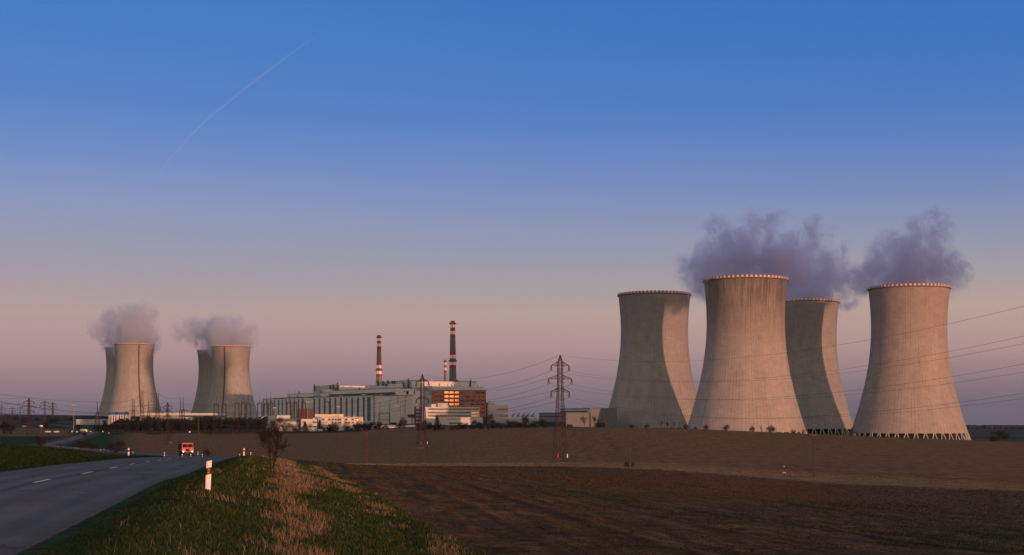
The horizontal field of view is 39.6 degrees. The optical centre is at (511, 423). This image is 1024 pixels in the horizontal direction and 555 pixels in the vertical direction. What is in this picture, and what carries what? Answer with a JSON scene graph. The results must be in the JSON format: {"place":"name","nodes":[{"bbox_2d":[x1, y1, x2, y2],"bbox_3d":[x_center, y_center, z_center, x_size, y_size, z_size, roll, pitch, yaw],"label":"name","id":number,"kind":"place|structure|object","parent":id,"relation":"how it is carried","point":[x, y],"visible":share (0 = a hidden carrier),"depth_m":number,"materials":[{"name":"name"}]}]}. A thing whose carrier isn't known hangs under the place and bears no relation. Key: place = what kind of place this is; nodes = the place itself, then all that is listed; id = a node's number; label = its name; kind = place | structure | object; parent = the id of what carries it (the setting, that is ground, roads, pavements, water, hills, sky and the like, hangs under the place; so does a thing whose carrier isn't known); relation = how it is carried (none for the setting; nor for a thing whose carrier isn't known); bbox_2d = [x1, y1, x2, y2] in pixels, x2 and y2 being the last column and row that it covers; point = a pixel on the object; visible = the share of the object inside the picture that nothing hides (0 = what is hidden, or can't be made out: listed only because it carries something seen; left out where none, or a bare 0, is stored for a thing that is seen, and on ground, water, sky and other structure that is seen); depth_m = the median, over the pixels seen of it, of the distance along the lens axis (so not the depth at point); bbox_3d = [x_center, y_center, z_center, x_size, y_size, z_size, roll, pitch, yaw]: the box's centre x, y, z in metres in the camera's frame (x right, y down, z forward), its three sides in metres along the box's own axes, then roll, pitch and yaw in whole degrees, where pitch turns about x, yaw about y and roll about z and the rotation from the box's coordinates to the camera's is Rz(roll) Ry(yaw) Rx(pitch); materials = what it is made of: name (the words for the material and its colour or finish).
{"place":"outdoors","nodes":[
{"label":"outdoors","id":0,"kind":"place"},
{"bbox_2d":[0,424,232,554],"bbox_3d":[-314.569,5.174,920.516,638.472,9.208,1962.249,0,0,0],"label":"road","id":1,"kind":"structure","parent":0,"point":[39,504],"depth_m":43.56,"materials":[{"name":"grey asphalt"}]},
{"bbox_2d":[178,443,194,455],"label":"truck","id":2,"kind":"object","parent":1,"relation":"on","point":[185,448],"visible":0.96,"depth_m":302.15,"materials":[{"name":"orange paint"}]},
{"bbox_2d":[35,455,481,554],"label":"verge grass","id":3,"kind":"structure","parent":0,"point":[381,547],"depth_m":34.76,"materials":[{"name":"green plant"}]},
{"bbox_2d":[88,455,489,554],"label":"dry grass","id":4,"kind":"structure","parent":0,"point":[296,474],"depth_m":39.28,"materials":[{"name":"beige plant"}]},
{"bbox_2d":[0,414,1023,554],"bbox_3d":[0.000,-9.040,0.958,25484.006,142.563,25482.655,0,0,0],"label":"ground","id":5,"kind":"structure","parent":0,"point":[980,457],"depth_m":290.78,"materials":[{"name":"soil"}]},
{"bbox_2d":[0,420,8,433],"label":"bush","id":6,"kind":"object","parent":5,"relation":"on","point":[2,427],"visible":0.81,"depth_m":1059.63,"materials":[{"name":"green plant"}]},
{"bbox_2d":[4,423,15,433],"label":"bush","id":7,"kind":"object","parent":5,"relation":"on","point":[9,429],"visible":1,"depth_m":1048.77,"materials":[{"name":"green plant"}]},
{"bbox_2d":[18,418,30,423],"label":"conifer","id":8,"kind":"object","parent":5,"relation":"on","point":[24,420],"visible":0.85,"depth_m":1797.99,"materials":[{"name":"green plant"}]},
{"bbox_2d":[22,398,35,435],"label":"lattice pylon","id":9,"kind":"object","parent":5,"relation":"on","point":[28,412],"visible":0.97,"depth_m":984.77,"materials":[{"name":"metal"}]},
{"bbox_2d":[34,433,47,445],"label":"bush","id":10,"kind":"object","parent":5,"relation":"on","point":[42,441],"visible":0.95,"depth_m":598.80,"materials":[{"name":"green plant"}]},
{"bbox_2d":[39,419,51,427],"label":"bush","id":11,"kind":"object","parent":5,"relation":"on","point":[45,424],"visible":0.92,"depth_m":1417.34,"materials":[{"name":"green plant"}]},
{"bbox_2d":[41,400,49,422],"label":"lattice pylon","id":12,"kind":"object","parent":5,"relation":"on","point":[45,402],"visible":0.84,"depth_m":1499.27,"materials":[{"name":"metal"}]},
{"bbox_2d":[76,440,86,447],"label":"bush","id":13,"kind":"object","parent":5,"relation":"on","point":[81,445],"visible":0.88,"depth_m":528.73,"materials":[{"name":"green plant"}]},
{"bbox_2d":[0,443,166,470],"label":"bank grass","id":14,"kind":"structure","parent":5,"relation":"on","point":[82,455],"depth_m":88.58,"materials":[{"name":"green plant"}]},
{"bbox_2d":[76,419,107,424],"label":"site shed","id":15,"kind":"structure","parent":5,"relation":"on","point":[89,421],"depth_m":1750.00,"materials":[{"name":"grey metal"}]},
{"bbox_2d":[86,441,98,448],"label":"bush","id":16,"kind":"object","parent":5,"relation":"on","point":[93,444],"visible":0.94,"depth_m":498.81,"materials":[{"name":"green plant"}]},
{"bbox_2d":[95,402,104,427],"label":"terminal tower","id":17,"kind":"structure","parent":5,"relation":"on","point":[97,416],"depth_m":1479.24,"materials":[{"name":"grey metal"}]},
{"bbox_2d":[97,347,115,418],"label":"cooling tower","id":18,"kind":"structure","parent":5,"relation":"on","point":[110,376],"depth_m":2442.99,"materials":[{"name":"concrete"}]},
{"bbox_2d":[107,439,126,451],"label":"bush","id":19,"kind":"object","parent":5,"relation":"on","point":[119,444],"visible":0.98,"depth_m":404.66,"materials":[{"name":"brown plant"}]},
{"bbox_2d":[108,412,130,424],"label":"blue topped building","id":20,"kind":"structure","parent":5,"relation":"on","point":[112,418],"depth_m":1650.56,"materials":[{"name":"clear concrete"}]},
{"bbox_2d":[0,415,260,420],"bbox_3d":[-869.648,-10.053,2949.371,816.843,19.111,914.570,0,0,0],"label":"wood","id":21,"kind":"object","parent":5,"relation":"on","point":[40,418],"visible":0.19,"depth_m":2526.91,"materials":[{"name":"green plant"}]},
{"bbox_2d":[126,399,140,417],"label":"terminal tower","id":22,"kind":"structure","parent":5,"relation":"on","point":[132,408],"depth_m":1559.53,"materials":[{"name":"grey metal"}]},
{"bbox_2d":[106,343,161,418],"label":"cooling tower","id":23,"kind":"structure","parent":5,"relation":"on","point":[134,376],"depth_m":2272.17,"materials":[{"name":"concrete"}]},
{"bbox_2d":[137,396,149,418],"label":"terminal tower","id":24,"kind":"structure","parent":5,"relation":"on","point":[141,413],"depth_m":1599.39,"materials":[{"name":"grey metal"}]},
{"bbox_2d":[144,418,152,432],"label":"belt tree","id":25,"kind":"object","parent":5,"relation":"on","point":[149,422],"visible":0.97,"depth_m":1146.76,"materials":[{"name":"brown plant"}]},
{"bbox_2d":[149,393,165,418],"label":"terminal tower","id":26,"kind":"structure","parent":5,"relation":"on","point":[157,406],"depth_m":1599.54,"materials":[{"name":"grey metal"}]},
{"bbox_2d":[162,402,172,444],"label":"lattice pylon","id":27,"kind":"object","parent":5,"relation":"on","point":[167,415],"visible":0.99,"depth_m":799.62,"materials":[{"name":"metal"}]},
{"bbox_2d":[177,421,183,432],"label":"belt tree","id":28,"kind":"object","parent":5,"relation":"on","point":[180,425],"visible":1,"depth_m":1156.73,"materials":[{"name":"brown plant"}]},
{"bbox_2d":[139,413,224,419],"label":"water hall","id":29,"kind":"structure","parent":5,"relation":"on","point":[193,415],"depth_m":1999.70,"materials":[{"name":"concrete"}]},
{"bbox_2d":[183,421,188,433],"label":"belt tree","id":30,"kind":"object","parent":5,"relation":"on","point":[185,427],"visible":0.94,"depth_m":1161.45,"materials":[{"name":"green plant"}]},
{"bbox_2d":[188,420,193,431],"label":"belt tree","id":31,"kind":"object","parent":5,"relation":"on","point":[189,424],"visible":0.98,"depth_m":1166.89,"materials":[{"name":"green plant"}]},
{"bbox_2d":[198,417,201,454],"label":"wooden pole","id":32,"kind":"object","parent":5,"relation":"on","point":[198,436],"visible":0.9,"depth_m":359.84,"materials":[{"name":"brown wood"}]},
{"bbox_2d":[191,349,211,412],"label":"cooling tower","id":33,"kind":"structure","parent":5,"relation":"on","point":[204,380],"depth_m":2441.90,"materials":[{"name":"concrete"}]},
{"bbox_2d":[202,418,207,432],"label":"belt tree","id":34,"kind":"object","parent":5,"relation":"on","point":[206,423],"visible":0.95,"depth_m":1165.31,"materials":[{"name":"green plant"}]},
{"bbox_2d":[205,460,211,489],"bbox_3d":[-8.753,1.629,41.001,0.159,1.149,0.107,3,0,-9],"label":"marker post","id":35,"kind":"object","parent":5,"relation":"on","point":[208,474],"visible":0.86,"depth_m":40.96,"materials":[{"name":"white plastic"}]},
{"bbox_2d":[221,404,226,416],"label":"switchyard gantry","id":36,"kind":"object","parent":5,"relation":"on","point":[225,410],"visible":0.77,"depth_m":1499.50,"materials":[{"name":"grey metal"}]},
{"bbox_2d":[227,418,233,433],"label":"belt tree","id":37,"kind":"object","parent":5,"relation":"on","point":[230,423],"visible":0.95,"depth_m":1173.35,"materials":[{"name":"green plant"}]},
{"bbox_2d":[204,345,258,419],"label":"cooling tower","id":38,"kind":"structure","parent":5,"relation":"on","point":[230,386],"depth_m":2272.44,"materials":[{"name":"concrete"}]},
{"bbox_2d":[257,396,262,418],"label":"switchyard gantry","id":39,"kind":"object","parent":5,"relation":"on","point":[259,402],"visible":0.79,"depth_m":1489.45,"materials":[{"name":"grey metal"}]},
{"bbox_2d":[262,416,275,430],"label":"arched hall","id":40,"kind":"structure","parent":5,"relation":"on","point":[267,418],"depth_m":1300.63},
{"bbox_2d":[257,419,289,470],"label":"bare tree","id":41,"kind":"object","parent":5,"relation":"on","point":[264,436],"visible":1,"depth_m":69.92,"materials":[{"name":"brown plant"}]},
{"bbox_2d":[269,417,283,431],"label":"bush","id":42,"kind":"object","parent":5,"relation":"on","point":[278,421],"visible":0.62,"depth_m":1214.98,"materials":[{"name":"brown plant"}]},
{"bbox_2d":[279,420,292,431],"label":"bush","id":43,"kind":"object","parent":5,"relation":"on","point":[285,427],"visible":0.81,"depth_m":1213.65,"materials":[{"name":"brown plant"}]},
{"bbox_2d":[273,415,300,430],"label":"entrance pavilion","id":44,"kind":"structure","parent":5,"relation":"on","point":[293,421],"depth_m":1271.65,"materials":[{"name":"white concrete"}]},
{"bbox_2d":[262,396,313,418],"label":"turbine hall","id":45,"kind":"structure","parent":5,"relation":"on","point":[281,407],"depth_m":1810.50,"materials":[{"name":"metal"}]},
{"bbox_2d":[300,397,306,418],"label":"switchyard gantry","id":46,"kind":"object","parent":5,"relation":"on","point":[303,401],"visible":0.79,"depth_m":1469.88,"materials":[{"name":"grey metal"}]},
{"bbox_2d":[299,409,312,418],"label":"transformer house","id":47,"kind":"structure","parent":5,"relation":"on","point":[310,412],"depth_m":1501.34,"materials":[{"name":"red brick"}]},
{"bbox_2d":[301,418,316,430],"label":"two storey office","id":48,"kind":"structure","parent":5,"relation":"on","point":[311,425],"depth_m":1263.61,"materials":[{"name":"white concrete"}]},
{"bbox_2d":[287,389,332,397],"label":"intermediate building","id":49,"kind":"structure","parent":5,"relation":"on","point":[325,392],"depth_m":1826.95,"materials":[{"name":"concrete"}]},
{"bbox_2d":[327,422,338,430],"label":"bush","id":50,"kind":"object","parent":5,"relation":"on","point":[333,425],"visible":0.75,"depth_m":1213.64,"materials":[{"name":"brown plant"}]},
{"bbox_2d":[314,414,362,429],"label":"canteen building","id":51,"kind":"structure","parent":5,"relation":"on","point":[326,418],"depth_m":1294.50,"materials":[{"name":"white concrete"}]},
{"bbox_2d":[313,382,371,392],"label":"reactor building","id":52,"kind":"structure","parent":5,"relation":"on","point":[320,388],"depth_m":1920.85,"materials":[{"name":"metal"}]},
{"bbox_2d":[313,394,412,424],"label":"turbine hall","id":53,"kind":"structure","parent":5,"relation":"on","point":[382,413],"depth_m":1622.49,"materials":[{"name":"metal"}]},
{"bbox_2d":[362,428,370,462],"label":"wooden pole","id":54,"kind":"object","parent":5,"relation":"on","point":[366,432],"visible":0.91,"depth_m":399.84,"materials":[{"name":"brown wood"}]},
{"bbox_2d":[329,384,422,422],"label":"intermediate building","id":55,"kind":"structure","parent":5,"relation":"on","point":[383,390],"depth_m":1688.90,"materials":[{"name":"concrete"}]},
{"bbox_2d":[375,335,382,381],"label":"chimney stack","id":56,"kind":"object","parent":5,"relation":"on","point":[378,370],"visible":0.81,"depth_m":2130.98,"materials":[{"name":"concrete"}]},
{"bbox_2d":[372,425,414,428],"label":"concrete wall","id":57,"kind":"structure","parent":5,"relation":"on","point":[389,426],"depth_m":1263.09,"materials":[{"name":"beige concrete"}]},
{"bbox_2d":[398,417,406,427],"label":"bush","id":58,"kind":"object","parent":5,"relation":"on","point":[402,422],"visible":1,"depth_m":1193.35,"materials":[{"name":"green plant"}]},
{"bbox_2d":[408,414,413,424],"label":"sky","id":59,"kind":"structure","parent":5,"relation":"on","point":[411,416],"depth_m":1440.80,"materials":[{"name":"red metal"}]},
{"bbox_2d":[414,407,421,424],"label":"stair wing","id":60,"kind":"structure","parent":5,"relation":"on","point":[416,415],"depth_m":1420.49,"materials":[{"name":"grey concrete"}]},
{"bbox_2d":[414,374,430,447],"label":"lattice pylon","id":61,"kind":"object","parent":5,"relation":"on","point":[423,380],"visible":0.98,"depth_m":667.58,"materials":[{"name":"metal"}]},
{"bbox_2d":[166,394,413,419],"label":"power line","id":62,"kind":"object","parent":61,"relation":"attached to","point":[300,416],"visible":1,"depth_m":711.45,"materials":[{"name":"metal"}]},
{"bbox_2d":[170,386,411,413],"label":"power line","id":63,"kind":"object","parent":61,"relation":"attached to","point":[306,408],"visible":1,"depth_m":714.18,"materials":[{"name":"metal"}]},
{"bbox_2d":[169,374,421,405],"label":"power line","id":64,"kind":"object","parent":61,"relation":"attached to","point":[305,400],"visible":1,"depth_m":717.63,"materials":[{"name":"metal"}]},
{"bbox_2d":[177,385,427,413],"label":"power line","id":65,"kind":"object","parent":61,"relation":"attached to","point":[299,410],"visible":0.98,"depth_m":735.41,"materials":[{"name":"metal"}]},
{"bbox_2d":[176,394,429,419],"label":"power line","id":66,"kind":"object","parent":61,"relation":"attached to","point":[313,416],"visible":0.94,"depth_m":721.57,"materials":[{"name":"metal"}]},
{"bbox_2d":[375,379,475,387],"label":"reactor building","id":67,"kind":"structure","parent":5,"relation":"on","point":[412,383],"depth_m":1712.87,"materials":[{"name":"concrete"}]},
{"bbox_2d":[443,360,446,380],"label":"chimney stack","id":68,"kind":"object","parent":5,"relation":"on","point":[445,370],"visible":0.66,"depth_m":2598.02,"materials":[{"name":"concrete"}]},
{"bbox_2d":[422,403,479,424],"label":"white office wing","id":69,"kind":"structure","parent":5,"relation":"on","point":[432,413],"depth_m":1405.79,"materials":[{"name":"white concrete"}]},
{"bbox_2d":[428,412,465,412],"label":"window","id":70,"kind":"structure","parent":69,"relation":"in","point":[428,412],"depth_m":1405.13,"materials":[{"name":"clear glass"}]},
{"bbox_2d":[428,408,470,409],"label":"window","id":71,"kind":"structure","parent":69,"relation":"in","point":[428,408],"depth_m":1405.99,"materials":[{"name":"black glass"}]},
{"bbox_2d":[428,415,470,416],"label":"window","id":72,"kind":"structure","parent":69,"relation":"in","point":[428,415],"depth_m":1405.99,"materials":[{"name":"black glass"}]},
{"bbox_2d":[448,321,456,380],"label":"chimney stack","id":73,"kind":"object","parent":5,"relation":"on","point":[452,368],"visible":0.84,"depth_m":1737.94,"materials":[{"name":"grey concrete"}]},
{"bbox_2d":[424,384,485,423],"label":"brick office building","id":74,"kind":"structure","parent":5,"relation":"on","point":[470,397],"depth_m":1487.21,"materials":[{"name":"red brick"}]},
{"bbox_2d":[445,417,482,424],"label":"office annex","id":75,"kind":"object","parent":5,"relation":"on","point":[454,420],"visible":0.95,"depth_m":1341.47,"materials":[{"name":"white concrete"}]},
{"bbox_2d":[470,420,478,428],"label":"conifer","id":76,"kind":"object","parent":5,"relation":"on","point":[475,422],"visible":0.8,"depth_m":1019.18,"materials":[{"name":"green plant"}]},
{"bbox_2d":[482,411,493,428],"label":"bush","id":77,"kind":"object","parent":5,"relation":"on","point":[488,419],"visible":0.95,"depth_m":1009.45,"materials":[{"name":"green plant"}]},
{"bbox_2d":[486,401,507,423],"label":"cream block","id":78,"kind":"structure","parent":5,"relation":"on","point":[493,408],"depth_m":1503.04,"materials":[{"name":"beige concrete"}]},
{"bbox_2d":[494,413,538,424],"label":"ventilated hall","id":79,"kind":"structure","parent":5,"relation":"on","point":[518,418],"depth_m":1376.67,"materials":[{"name":"metal"}]},
{"bbox_2d":[522,415,529,423],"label":"bush","id":80,"kind":"object","parent":5,"relation":"on","point":[525,420],"visible":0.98,"depth_m":1009.75,"materials":[{"name":"green plant"}]},
{"bbox_2d":[537,420,548,426],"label":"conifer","id":81,"kind":"object","parent":5,"relation":"on","point":[541,422],"visible":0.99,"depth_m":974.64,"materials":[{"name":"green plant"}]},
{"bbox_2d":[548,355,572,462],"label":"lattice pylon","id":82,"kind":"object","parent":5,"relation":"on","point":[558,391],"visible":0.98,"depth_m":454.61,"materials":[{"name":"metal"}]},
{"bbox_2d":[554,364,1020,399],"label":"power line","id":83,"kind":"object","parent":82,"relation":"attached to","point":[801,395],"visible":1,"depth_m":310.14,"materials":[{"name":"metal"}]},
{"bbox_2d":[554,336,1021,381],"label":"power line","id":84,"kind":"object","parent":82,"relation":"attached to","point":[824,371],"visible":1,"depth_m":303.50,"materials":[{"name":"metal"}]},
{"bbox_2d":[563,306,1022,361],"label":"power line","id":85,"kind":"object","parent":82,"relation":"attached to","point":[809,349],"visible":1,"depth_m":315.90,"materials":[{"name":"metal"}]},
{"bbox_2d":[564,393,1021,417],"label":"power line","id":86,"kind":"object","parent":82,"relation":"attached to","point":[812,416],"visible":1,"depth_m":301.09,"materials":[{"name":"metal"}]},
{"bbox_2d":[569,397,1022,418],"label":"power line","id":87,"kind":"object","parent":82,"relation":"attached to","point":[818,417],"visible":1,"depth_m":322.84,"materials":[{"name":"metal"}]},
{"bbox_2d":[571,344,1020,381],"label":"power line","id":88,"kind":"object","parent":82,"relation":"attached to","point":[838,373],"visible":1,"depth_m":306.19,"materials":[{"name":"metal"}]},
{"bbox_2d":[576,372,1022,399],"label":"power line","id":89,"kind":"object","parent":82,"relation":"attached to","point":[825,396],"visible":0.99,"depth_m":318.57,"materials":[{"name":"metal"}]},
{"bbox_2d":[539,412,589,426],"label":"grey store hall","id":90,"kind":"structure","parent":5,"relation":"on","point":[574,419],"depth_m":1150.73,"materials":[{"name":"clear concrete"}]},
{"bbox_2d":[539,415,565,417],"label":"window","id":91,"kind":"structure","parent":90,"relation":"in","point":[540,416],"depth_m":1166.74,"materials":[{"name":"black glass"}]},
{"bbox_2d":[559,407,616,426],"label":"grey store hall","id":92,"kind":"structure","parent":5,"relation":"on","point":[609,415],"depth_m":1176.29,"materials":[{"name":"clear concrete"}]},
{"bbox_2d":[625,434,632,466],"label":"wooden pole","id":93,"kind":"object","parent":5,"relation":"on","point":[628,437],"visible":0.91,"depth_m":414.87,"materials":[{"name":"brown wood"}]},
{"bbox_2d":[609,290,696,428],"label":"cooling tower","id":94,"kind":"structure","parent":5,"relation":"on","point":[654,331],"depth_m":1213.48,"materials":[{"name":"grey concrete"}]},
{"bbox_2d":[294,459,1023,554],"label":"soil clods","id":95,"kind":"object","parent":5,"relation":"on","point":[535,478],"visible":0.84,"depth_m":122.34,"materials":[{"name":"brown soil"}]},
{"bbox_2d":[339,463,1023,553],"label":"green shoots","id":96,"kind":"object","parent":5,"relation":"on","point":[891,540],"visible":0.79,"depth_m":73.69,"materials":[{"name":"green plant"}]},
{"bbox_2d":[346,461,1023,489],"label":"field stubble","id":97,"kind":"object","parent":5,"relation":"on","point":[477,464],"visible":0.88,"depth_m":383.45,"materials":[{"name":"brown plant"}]},
{"bbox_2d":[687,275,806,433],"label":"cooling tower","id":98,"kind":"structure","parent":5,"relation":"on","point":[745,314],"depth_m":1046.79,"materials":[{"name":"concrete"}]},
{"bbox_2d":[765,425,775,431],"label":"bush","id":99,"kind":"object","parent":5,"relation":"on","point":[771,429],"visible":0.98,"depth_m":856.92,"materials":[{"name":"brown plant"}]},
{"bbox_2d":[785,298,853,434],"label":"cooling tower","id":100,"kind":"structure","parent":5,"relation":"on","point":[811,324],"depth_m":1253.73,"materials":[{"name":"grey concrete"}]},
{"bbox_2d":[843,428,856,435],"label":"bush","id":101,"kind":"object","parent":5,"relation":"on","point":[851,431],"visible":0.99,"depth_m":855.57,"materials":[{"name":"brown plant"}]},
{"bbox_2d":[851,283,970,439],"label":"cooling tower","id":102,"kind":"structure","parent":5,"relation":"on","point":[900,309],"depth_m":1100.72,"materials":[{"name":"concrete"}]},
{"bbox_2d":[966,425,1023,428],"bbox_3d":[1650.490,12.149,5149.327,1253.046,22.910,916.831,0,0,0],"label":"wood","id":103,"kind":"object","parent":5,"relation":"on","point":[995,426],"visible":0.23,"depth_m":4739.24,"materials":[{"name":"green plant"}]},
{"bbox_2d":[987,428,1008,441],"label":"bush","id":104,"kind":"object","parent":5,"relation":"on","point":[998,433],"visible":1,"depth_m":860.32,"materials":[{"name":"green plant"}]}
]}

